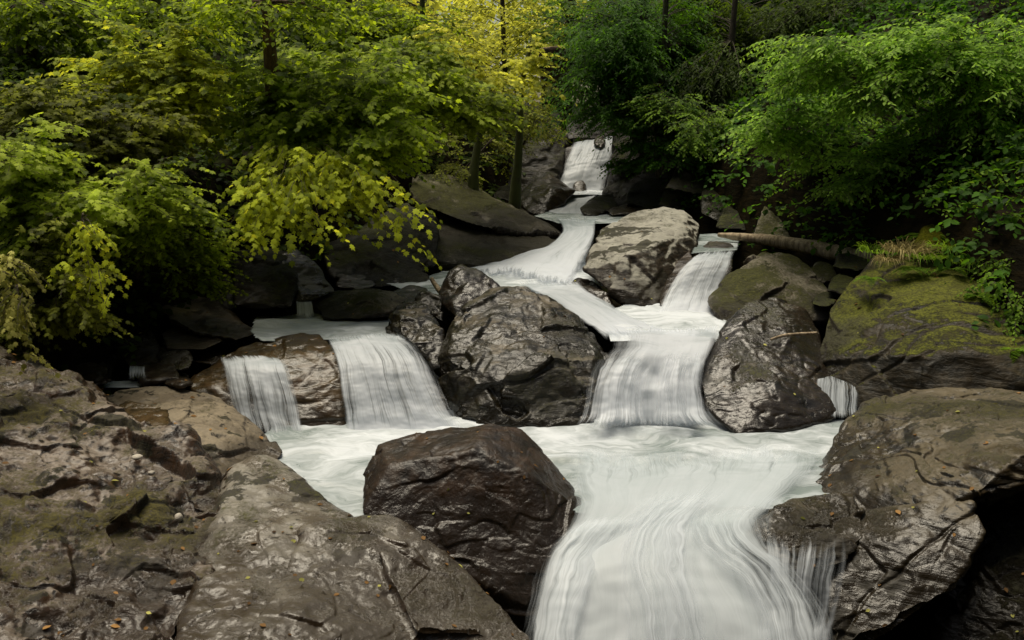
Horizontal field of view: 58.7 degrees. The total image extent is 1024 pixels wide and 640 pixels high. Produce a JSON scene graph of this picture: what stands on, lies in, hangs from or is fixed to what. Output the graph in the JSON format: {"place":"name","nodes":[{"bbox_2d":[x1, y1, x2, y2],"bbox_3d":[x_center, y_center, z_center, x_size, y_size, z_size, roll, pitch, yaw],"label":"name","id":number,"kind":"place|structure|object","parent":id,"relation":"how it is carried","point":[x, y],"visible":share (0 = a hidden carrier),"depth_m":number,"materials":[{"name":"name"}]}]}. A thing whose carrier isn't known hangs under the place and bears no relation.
{"place":"outdoors","nodes":[
{"label":"outdoors","id":0,"kind":"place"},
{"bbox_2d":[251,312,404,340],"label":"water","id":1,"kind":"structure","parent":0,"point":[268,329],"depth_m":9.53,"materials":[{"name":"liquid"}]},
{"bbox_2d":[316,288,405,319],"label":"boulder","id":2,"kind":"object","parent":1,"relation":"in","point":[371,303],"visible":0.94,"depth_m":9.96,"materials":[{"name":"stone"}]},
{"bbox_2d":[385,291,444,370],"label":"boulder","id":3,"kind":"object","parent":1,"relation":"in","point":[415,325],"visible":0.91,"depth_m":9.16,"materials":[{"name":"stone"}]},
{"bbox_2d":[387,254,602,294],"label":"water","id":4,"kind":"structure","parent":0,"point":[511,278],"depth_m":11.54,"materials":[{"name":"liquid"}]},
{"bbox_2d":[392,285,427,302],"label":"boulder","id":5,"kind":"object","parent":4,"relation":"in","point":[409,293],"visible":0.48,"depth_m":10.64,"materials":[{"name":"stone"}]},
{"bbox_2d":[439,264,499,315],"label":"boulder","id":6,"kind":"object","parent":4,"relation":"in","point":[461,285],"visible":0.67,"depth_m":10.10,"materials":[{"name":"grey stone"}]},
{"bbox_2d":[434,215,555,272],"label":"boulder","id":7,"kind":"object","parent":4,"relation":"in","point":[466,244],"visible":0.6,"depth_m":13.07,"materials":[{"name":"stone"}]},
{"bbox_2d":[477,217,595,283],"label":"waterfall","id":8,"kind":"structure","parent":4,"relation":"on","point":[559,258],"depth_m":12.41,"materials":[{"name":"liquid"}]},
{"bbox_2d":[571,278,614,307],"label":"boulder","id":9,"kind":"object","parent":4,"relation":"in","point":[592,287],"visible":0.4,"depth_m":10.84,"materials":[{"name":"grey stone"}]},
{"bbox_2d":[0,0,1023,639],"bbox_3d":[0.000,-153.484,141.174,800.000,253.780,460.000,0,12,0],"label":"ground","id":10,"kind":"structure","parent":0,"point":[876,224],"depth_m":10.92,"materials":[{"name":"soil"}]},
{"bbox_2d":[0,212,133,360],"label":"bush","id":11,"kind":"object","parent":10,"relation":"on","point":[54,314],"visible":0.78,"depth_m":7.49,"materials":[{"name":"green plant"}]},
{"bbox_2d":[0,0,161,75],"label":"tree","id":12,"kind":"object","parent":10,"relation":"on","point":[31,21],"visible":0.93,"depth_m":13.33,"materials":[{"name":"green plant"}]},
{"bbox_2d":[45,212,132,317],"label":"bush","id":13,"kind":"object","parent":10,"relation":"on","point":[95,233],"visible":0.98,"depth_m":7.30,"materials":[{"name":"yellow plant"}]},
{"bbox_2d":[0,72,220,194],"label":"bush","id":14,"kind":"object","parent":10,"relation":"on","point":[136,135],"visible":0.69,"depth_m":9.02,"materials":[{"name":"green plant"}]},
{"bbox_2d":[0,346,221,639],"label":"boulder","id":15,"kind":"object","parent":10,"relation":"on","point":[56,543],"visible":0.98,"depth_m":5.54,"materials":[{"name":"stone"}]},
{"bbox_2d":[0,250,60,380],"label":"bush","id":16,"kind":"object","parent":15,"relation":"on","point":[8,313],"visible":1,"depth_m":6.50,"materials":[{"name":"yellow plant"}]},
{"bbox_2d":[0,112,223,265],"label":"bush","id":17,"kind":"object","parent":10,"relation":"on","point":[27,201],"visible":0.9,"depth_m":7.92,"materials":[{"name":"green plant"}]},
{"bbox_2d":[20,19,251,169],"bbox_3d":[-4.206,-2.321,10.266,2.773,1.993,1.990,0,12,0],"label":"bush","id":18,"kind":"object","parent":10,"relation":"on","point":[174,85],"visible":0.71,"depth_m":9.93,"materials":[{"name":"green plant"}]},
{"bbox_2d":[116,328,179,386],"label":"boulder","id":19,"kind":"object","parent":10,"relation":"on","point":[145,353],"visible":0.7,"depth_m":8.64,"materials":[{"name":"stone"}]},
{"bbox_2d":[156,346,192,371],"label":"boulder","id":20,"kind":"object","parent":19,"relation":"on","point":[180,359],"visible":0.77,"depth_m":8.64,"materials":[{"name":"grey stone"}]},
{"bbox_2d":[162,327,222,349],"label":"boulder","id":21,"kind":"object","parent":19,"relation":"on","point":[175,338],"visible":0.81,"depth_m":9.09,"materials":[{"name":"grey stone"}]},
{"bbox_2d":[100,256,235,390],"bbox_3d":[-4.291,-0.087,10.284,2.318,1.138,3.780,0,12,0],"label":"boulder","id":22,"kind":"object","parent":10,"relation":"on","point":[115,362],"visible":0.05,"depth_m":8.88,"materials":[{"name":"stone"}]},
{"bbox_2d":[89,0,257,64],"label":"tree","id":23,"kind":"object","parent":10,"relation":"on","point":[157,19],"visible":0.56,"depth_m":14.81,"materials":[{"name":"green plant"}]},
{"bbox_2d":[98,190,255,307],"bbox_3d":[-3.252,-0.645,8.942,1.466,1.322,1.598,0,12,0],"label":"bush","id":24,"kind":"object","parent":10,"relation":"on","point":[197,254],"visible":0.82,"depth_m":8.98,"materials":[{"name":"green plant"}]},
{"bbox_2d":[162,296,253,339],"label":"boulder","id":25,"kind":"object","parent":10,"relation":"on","point":[220,320],"visible":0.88,"depth_m":9.59,"materials":[{"name":"grey stone"}]},
{"bbox_2d":[230,247,298,309],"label":"boulder","id":26,"kind":"object","parent":10,"relation":"on","point":[273,285],"visible":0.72,"depth_m":10.20,"materials":[{"name":"stone"}]},
{"bbox_2d":[0,0,536,395],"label":"undergrowth","id":27,"kind":"object","parent":10,"relation":"on","point":[11,60],"visible":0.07,"depth_m":12.10,"materials":[{"name":"green plant"}]},
{"bbox_2d":[144,0,401,95],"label":"tree","id":28,"kind":"object","parent":10,"relation":"on","point":[261,13],"visible":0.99,"depth_m":9.81,"materials":[{"name":"green plant"}]},
{"bbox_2d":[282,249,333,305],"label":"boulder","id":29,"kind":"object","parent":10,"relation":"on","point":[314,285],"visible":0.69,"depth_m":10.49,"materials":[{"name":"grey stone"}]},
{"bbox_2d":[190,33,462,197],"bbox_3d":[-2.297,-2.325,10.564,3.677,2.044,2.620,9,15,37],"label":"bush","id":30,"kind":"object","parent":10,"relation":"on","point":[292,114],"visible":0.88,"depth_m":10.03,"materials":[{"name":"green plant"}]},
{"bbox_2d":[214,133,442,271],"bbox_3d":[-2.288,-1.357,10.053,2.206,1.424,3.130,-6,13,-27],"label":"bush","id":31,"kind":"object","parent":10,"relation":"on","point":[271,201],"visible":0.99,"depth_m":9.21,"materials":[{"name":"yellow plant"}]},
{"bbox_2d":[322,203,439,286],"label":"boulder","id":32,"kind":"object","parent":10,"relation":"on","point":[368,259],"visible":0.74,"depth_m":11.96,"materials":[{"name":"stone"}]},
{"bbox_2d":[335,274,375,289],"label":"stone","id":33,"kind":"object","parent":32,"relation":"on","point":[355,282],"visible":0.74,"depth_m":11.20,"materials":[{"name":"stone"}]},
{"bbox_2d":[293,0,472,57],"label":"tree","id":34,"kind":"object","parent":10,"relation":"on","point":[389,22],"visible":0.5,"depth_m":16.27,"materials":[{"name":"green plant"}]},
{"bbox_2d":[243,30,542,178],"bbox_3d":[-1.585,-2.855,12.309,3.980,2.074,2.634,-11,17,-43],"label":"bush","id":35,"kind":"object","parent":10,"relation":"on","point":[469,119],"visible":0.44,"depth_m":12.11,"materials":[{"name":"green plant"}]},
{"bbox_2d":[338,351,451,413],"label":"boulder","id":36,"kind":"object","parent":10,"relation":"on","point":[434,376],"visible":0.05,"depth_m":8.78,"materials":[{"name":"stone"}]},
{"bbox_2d":[366,0,491,74],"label":"tree","id":37,"kind":"object","parent":10,"relation":"on","point":[403,3],"visible":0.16,"depth_m":18.03,"materials":[{"name":"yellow plant"}]},
{"bbox_2d":[352,0,587,122],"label":"tree","id":38,"kind":"object","parent":10,"relation":"on","point":[436,5],"visible":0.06,"depth_m":26.02,"materials":[{"name":"yellow plant"}]},
{"bbox_2d":[409,171,561,239],"bbox_3d":[-0.412,-1.830,14.489,2.378,1.020,2.441,0,12,0],"label":"boulder","id":39,"kind":"object","parent":10,"relation":"on","point":[465,203],"visible":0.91,"depth_m":13.96,"materials":[{"name":"stone"}]},
{"bbox_2d":[467,61,483,190],"bbox_3d":[-0.600,-2.964,14.520,0.305,2.415,0.225,0,12,0],"label":"tree","id":40,"kind":"object","parent":39,"relation":"on","point":[473,181],"visible":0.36,"depth_m":14.59,"materials":[{"name":"brown plant"}]},
{"bbox_2d":[509,37,531,208],"bbox_3d":[0.132,-3.076,14.574,0.415,2.821,0.220,3,12,14],"label":"tree","id":41,"kind":"object","parent":39,"relation":"on","point":[515,194],"visible":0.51,"depth_m":14.63,"materials":[{"name":"brown plant"}]},
{"bbox_2d":[402,23,567,108],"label":"branch","id":42,"kind":"object","parent":41,"relation":"attached to","point":[520,66],"visible":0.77,"depth_m":13.69,"materials":[{"name":"yellow plant"}]},
{"bbox_2d":[424,86,563,191],"bbox_3d":[-0.573,-3.087,15.628,3.363,1.986,1.813,-11,17,-43],"label":"bush","id":43,"kind":"object","parent":10,"relation":"on","point":[461,171],"visible":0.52,"depth_m":15.46,"materials":[{"name":"green plant"}]},
{"bbox_2d":[107,0,885,111],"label":"woods","id":44,"kind":"object","parent":10,"relation":"on","point":[250,29],"visible":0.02,"depth_m":19.24,"materials":[{"name":"green plant"}]},
{"bbox_2d":[432,0,574,95],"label":"tree","id":45,"kind":"object","parent":10,"relation":"on","point":[519,29],"visible":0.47,"depth_m":21.09,"materials":[{"name":"yellow plant"}]},
{"bbox_2d":[2,231,1023,635],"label":"fallen leaves","id":46,"kind":"object","parent":10,"relation":"on","point":[422,537],"visible":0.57,"depth_m":5.77,"materials":[{"name":"brown plant"}]},
{"bbox_2d":[482,106,582,157],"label":"bush","id":47,"kind":"object","parent":10,"relation":"on","point":[526,137],"visible":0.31,"depth_m":16.76,"materials":[{"name":"green plant"}]},
{"bbox_2d":[508,122,568,189],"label":"boulder","id":48,"kind":"object","parent":10,"relation":"on","point":[550,159],"visible":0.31,"depth_m":17.72,"materials":[{"name":"stone"}]},
{"bbox_2d":[539,46,570,111],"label":"stone pillar","id":49,"kind":"structure","parent":10,"relation":"on","point":[553,50],"depth_m":19.06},
{"bbox_2d":[514,0,602,145],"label":"tree","id":50,"kind":"object","parent":10,"relation":"on","point":[565,6],"visible":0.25,"depth_m":20.39,"materials":[{"name":"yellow plant"}]},
{"bbox_2d":[563,115,615,198],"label":"boulder","id":51,"kind":"object","parent":10,"relation":"on","point":[568,150],"visible":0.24,"depth_m":18.91,"materials":[{"name":"stone"}]},
{"bbox_2d":[528,0,716,156],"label":"conifer tree","id":52,"kind":"object","parent":10,"relation":"on","point":[608,71],"visible":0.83,"depth_m":15.33,"materials":[{"name":"green plant"}]},
{"bbox_2d":[602,131,667,200],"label":"boulder","id":53,"kind":"object","parent":10,"relation":"on","point":[618,185],"visible":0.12,"depth_m":16.48,"materials":[{"name":"stone"}]},
{"bbox_2d":[625,176,669,208],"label":"boulder","id":54,"kind":"object","parent":10,"relation":"on","point":[647,192],"visible":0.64,"depth_m":15.83,"materials":[{"name":"stone"}]},
{"bbox_2d":[587,84,715,179],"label":"bush","id":55,"kind":"object","parent":10,"relation":"on","point":[651,149],"visible":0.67,"depth_m":15.19,"materials":[{"name":"green plant"}]},
{"bbox_2d":[611,350,709,411],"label":"boulder","id":56,"kind":"object","parent":10,"relation":"on","point":[616,355],"visible":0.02,"depth_m":8.89,"materials":[{"name":"stone"}]},
{"bbox_2d":[614,82,755,162],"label":"bush","id":57,"kind":"object","parent":10,"relation":"on","point":[698,124],"visible":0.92,"depth_m":14.47,"materials":[{"name":"green plant"}]},
{"bbox_2d":[617,0,753,117],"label":"conifer tree","id":58,"kind":"object","parent":10,"relation":"on","point":[667,11],"visible":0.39,"depth_m":15.85,"materials":[{"name":"green plant"}]},
{"bbox_2d":[666,161,704,193],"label":"boulder","id":59,"kind":"object","parent":10,"relation":"on","point":[676,182],"visible":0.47,"depth_m":14.67,"materials":[{"name":"stone"}]},
{"bbox_2d":[700,189,723,220],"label":"boulder","id":60,"kind":"object","parent":10,"relation":"on","point":[713,213],"visible":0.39,"depth_m":13.84,"materials":[{"name":"stone"}]},
{"bbox_2d":[654,0,776,143],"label":"conifer tree","id":61,"kind":"object","parent":10,"relation":"on","point":[730,64],"visible":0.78,"depth_m":15.52,"materials":[{"name":"green plant"}]},
{"bbox_2d":[716,207,745,229],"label":"boulder","id":62,"kind":"object","parent":10,"relation":"on","point":[725,221],"visible":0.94,"depth_m":13.21,"materials":[{"name":"stone"}]},
{"bbox_2d":[752,206,789,236],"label":"boulder","id":63,"kind":"object","parent":10,"relation":"on","point":[768,223],"visible":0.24,"depth_m":12.37,"materials":[{"name":"stone"}]},
{"bbox_2d":[708,75,873,181],"bbox_3d":[3.629,-2.368,11.534,2.324,1.563,1.903,0,12,0],"label":"bush","id":64,"kind":"object","parent":10,"relation":"on","point":[775,136],"visible":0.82,"depth_m":11.26,"materials":[{"name":"green plant"}]},
{"bbox_2d":[717,233,873,260],"bbox_3d":[3.649,-0.912,11.468,0.324,0.243,2.472,-9,15,-36],"label":"log","id":65,"kind":"object","parent":10,"relation":"on","point":[799,245],"visible":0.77,"depth_m":11.54,"materials":[{"name":"brown wood"}]},
{"bbox_2d":[709,0,887,55],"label":"conifer tree","id":66,"kind":"object","parent":10,"relation":"on","point":[783,12],"visible":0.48,"depth_m":15.81,"materials":[{"name":"green plant"}]},
{"bbox_2d":[624,0,1023,336],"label":"undergrowth","id":67,"kind":"object","parent":10,"relation":"on","point":[964,191],"visible":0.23,"depth_m":11.19,"materials":[{"name":"plant"}]},
{"bbox_2d":[811,261,836,283],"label":"boulder","id":68,"kind":"object","parent":10,"relation":"on","point":[824,272],"visible":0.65,"depth_m":10.85,"materials":[{"name":"stone"}]},
{"bbox_2d":[734,28,922,115],"bbox_3d":[3.689,-2.963,11.075,2.247,1.019,1.720,-10,15,-38],"label":"bush","id":69,"kind":"object","parent":10,"relation":"on","point":[802,73],"visible":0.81,"depth_m":10.65,"materials":[{"name":"green plant"}]},
{"bbox_2d":[831,253,869,270],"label":"stone","id":70,"kind":"object","parent":10,"relation":"on","point":[844,261],"visible":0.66,"depth_m":10.58,"materials":[{"name":"stone"}]},
{"bbox_2d":[795,119,953,209],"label":"bush","id":71,"kind":"object","parent":10,"relation":"on","point":[844,185],"visible":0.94,"depth_m":10.61,"materials":[{"name":"green plant"}]},
{"bbox_2d":[749,6,1023,176],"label":"bush","id":72,"kind":"object","parent":10,"relation":"on","point":[917,59],"visible":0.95,"depth_m":10.08,"materials":[{"name":"green plant"}]},
{"bbox_2d":[812,387,1023,639],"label":"boulder","id":73,"kind":"object","parent":10,"relation":"on","point":[910,560],"visible":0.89,"depth_m":6.04,"materials":[{"name":"brown stone"}]},
{"bbox_2d":[789,584,822,621],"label":"waterfall","id":74,"kind":"object","parent":73,"relation":"on","point":[813,606],"visible":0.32,"depth_m":6.15,"materials":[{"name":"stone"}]},
{"bbox_2d":[820,255,1023,408],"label":"boulder","id":75,"kind":"object","parent":10,"relation":"on","point":[940,342],"visible":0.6,"depth_m":8.39,"materials":[{"name":"stone"}]},
{"bbox_2d":[827,273,853,294],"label":"stone","id":76,"kind":"object","parent":75,"relation":"on","point":[839,283],"visible":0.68,"depth_m":10.18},
{"bbox_2d":[875,235,946,264],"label":"grass tuft","id":77,"kind":"object","parent":75,"relation":"on","point":[904,248],"visible":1,"depth_m":9.29,"materials":[{"name":"plant"}]},
{"bbox_2d":[955,250,1023,345],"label":"bush","id":78,"kind":"object","parent":75,"relation":"attached to","point":[1017,306],"visible":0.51,"depth_m":8.40,"materials":[{"name":"green plant"}]},
{"bbox_2d":[912,224,952,249],"bbox_3d":[4.728,-0.915,9.877,0.625,0.298,1.357,6,14,28],"label":"moss mound","id":79,"kind":"object","parent":10,"relation":"on","point":[925,234],"visible":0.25,"depth_m":9.63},
{"bbox_2d":[928,491,1023,639],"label":"boulder","id":80,"kind":"object","parent":10,"relation":"on","point":[978,602],"visible":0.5,"depth_m":5.98,"materials":[{"name":"stone"}]},
{"bbox_2d":[265,410,846,516],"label":"water","id":81,"kind":"structure","parent":0,"point":[329,463],"depth_m":7.53,"materials":[{"name":"liquid"}]},
{"bbox_2d":[108,386,281,480],"bbox_3d":[-2.792,0.939,7.622,1.336,0.577,2.182,-8,14,-33],"label":"boulder","id":82,"kind":"object","parent":81,"relation":"in","point":[238,440],"visible":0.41,"depth_m":7.50,"materials":[{"name":"beige stone"}]},
{"bbox_2d":[119,400,170,425],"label":"boulder","id":83,"kind":"object","parent":82,"relation":"on","point":[150,414],"visible":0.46,"depth_m":7.20,"materials":[{"name":"stone"}]},
{"bbox_2d":[223,356,300,432],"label":"waterfall","id":84,"kind":"structure","parent":81,"relation":"on","point":[262,371],"depth_m":8.07,"materials":[{"name":"liquid"}]},
{"bbox_2d":[186,333,346,433],"bbox_3d":[-2.260,0.678,8.721,1.573,0.984,1.803,0,12,0],"label":"boulder","id":85,"kind":"object","parent":81,"relation":"in","point":[310,365],"visible":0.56,"depth_m":8.29,"materials":[{"name":"stone"}]},
{"bbox_2d":[192,349,222,364],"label":"stone","id":86,"kind":"object","parent":85,"relation":"on","point":[209,356],"visible":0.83,"depth_m":9.03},
{"bbox_2d":[174,455,529,639],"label":"boulder","id":87,"kind":"object","parent":81,"relation":"in","point":[429,594],"visible":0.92,"depth_m":5.36,"materials":[{"name":"stone"}]},
{"bbox_2d":[330,333,455,429],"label":"waterfall","id":88,"kind":"structure","parent":81,"relation":"on","point":[373,395],"depth_m":8.14,"materials":[{"name":"liquid"}]},
{"bbox_2d":[363,423,581,632],"bbox_3d":[-0.258,1.516,6.567,1.608,1.321,1.359,0,12,0],"label":"boulder","id":89,"kind":"object","parent":81,"relation":"in","point":[500,543],"visible":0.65,"depth_m":6.24,"materials":[{"name":"brown stone"}]},
{"bbox_2d":[437,286,615,427],"bbox_3d":[0.149,0.466,9.103,1.727,1.379,2.355,0,12,0],"label":"boulder","id":90,"kind":"object","parent":81,"relation":"in","point":[503,361],"visible":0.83,"depth_m":8.42,"materials":[{"name":"stone"}]},
{"bbox_2d":[534,448,816,639],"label":"waterfall","id":91,"kind":"structure","parent":81,"relation":"on","point":[655,551],"depth_m":5.74,"materials":[{"name":"liquid"}]},
{"bbox_2d":[702,297,840,432],"bbox_3d":[2.464,0.471,8.977,1.244,1.159,2.526,2,12,8],"label":"boulder","id":92,"kind":"object","parent":81,"relation":"in","point":[753,374],"visible":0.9,"depth_m":8.42,"materials":[{"name":"grey stone"}]},
{"bbox_2d":[751,492,864,571],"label":"boulder","id":93,"kind":"object","parent":81,"relation":"in","point":[826,536],"visible":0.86,"depth_m":5.99,"materials":[{"name":"brown stone"}]},
{"bbox_2d":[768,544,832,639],"bbox_3d":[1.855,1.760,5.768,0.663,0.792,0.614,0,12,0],"label":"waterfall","id":94,"kind":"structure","parent":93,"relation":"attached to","point":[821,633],"depth_m":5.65,"materials":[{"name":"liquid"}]},
{"bbox_2d":[818,376,856,414],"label":"waterfall","id":95,"kind":"structure","parent":81,"relation":"on","point":[839,393],"depth_m":8.27,"materials":[{"name":"liquid"}]},
{"bbox_2d":[573,190,602,194],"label":"water","id":96,"kind":"structure","parent":0,"point":[600,193],"depth_m":17.21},
{"bbox_2d":[561,136,612,190],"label":"waterfall","id":97,"kind":"structure","parent":96,"relation":"on","point":[582,166],"depth_m":17.75,"materials":[{"name":"liquid"}]},
{"bbox_2d":[536,209,650,223],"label":"water","id":98,"kind":"structure","parent":0,"point":[607,217],"depth_m":14.82,"materials":[{"name":"liquid"}]},
{"bbox_2d":[521,174,574,214],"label":"boulder","id":99,"kind":"object","parent":98,"relation":"in","point":[547,193],"visible":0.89,"depth_m":16.10,"materials":[{"name":"stone"}]},
{"bbox_2d":[548,190,600,213],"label":"waterfall","id":100,"kind":"structure","parent":98,"relation":"on","point":[574,203],"depth_m":16.26,"materials":[{"name":"liquid"}]},
{"bbox_2d":[580,192,616,215],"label":"boulder","id":101,"kind":"object","parent":98,"relation":"on","point":[599,205],"visible":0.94,"depth_m":15.42,"materials":[{"name":"stone"}]},
{"bbox_2d":[590,326,715,427],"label":"waterfall","id":102,"kind":"structure","parent":0,"point":[653,376],"depth_m":8.09,"materials":[{"name":"liquid"}]},
{"bbox_2d":[607,303,725,341],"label":"water","id":103,"kind":"structure","parent":0,"point":[654,315],"depth_m":9.73,"materials":[{"name":"liquid"}]},
{"bbox_2d":[524,282,658,334],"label":"waterfall","id":104,"kind":"structure","parent":103,"relation":"on","point":[600,315],"depth_m":9.99,"materials":[{"name":"liquid"}]},
{"bbox_2d":[582,207,698,305],"bbox_3d":[1.785,-0.870,12.031,1.316,1.075,3.282,3,12,16],"label":"boulder","id":105,"kind":"object","parent":103,"relation":"in","point":[642,263],"visible":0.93,"depth_m":11.24,"materials":[{"name":"stone"}]},
{"bbox_2d":[659,251,691,305],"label":"boulder","id":106,"kind":"object","parent":103,"relation":"in","point":[683,261],"visible":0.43,"depth_m":11.07,"materials":[{"name":"stone"}]},
{"bbox_2d":[661,251,732,311],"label":"waterfall","id":107,"kind":"structure","parent":103,"relation":"on","point":[696,282],"depth_m":10.51,"materials":[{"name":"liquid"}]},
{"bbox_2d":[707,252,830,328],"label":"boulder","id":108,"kind":"object","parent":103,"relation":"in","point":[762,276],"visible":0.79,"depth_m":10.21,"materials":[{"name":"stone"}]},
{"bbox_2d":[692,233,738,252],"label":"water","id":109,"kind":"structure","parent":0,"point":[703,239],"depth_m":12.21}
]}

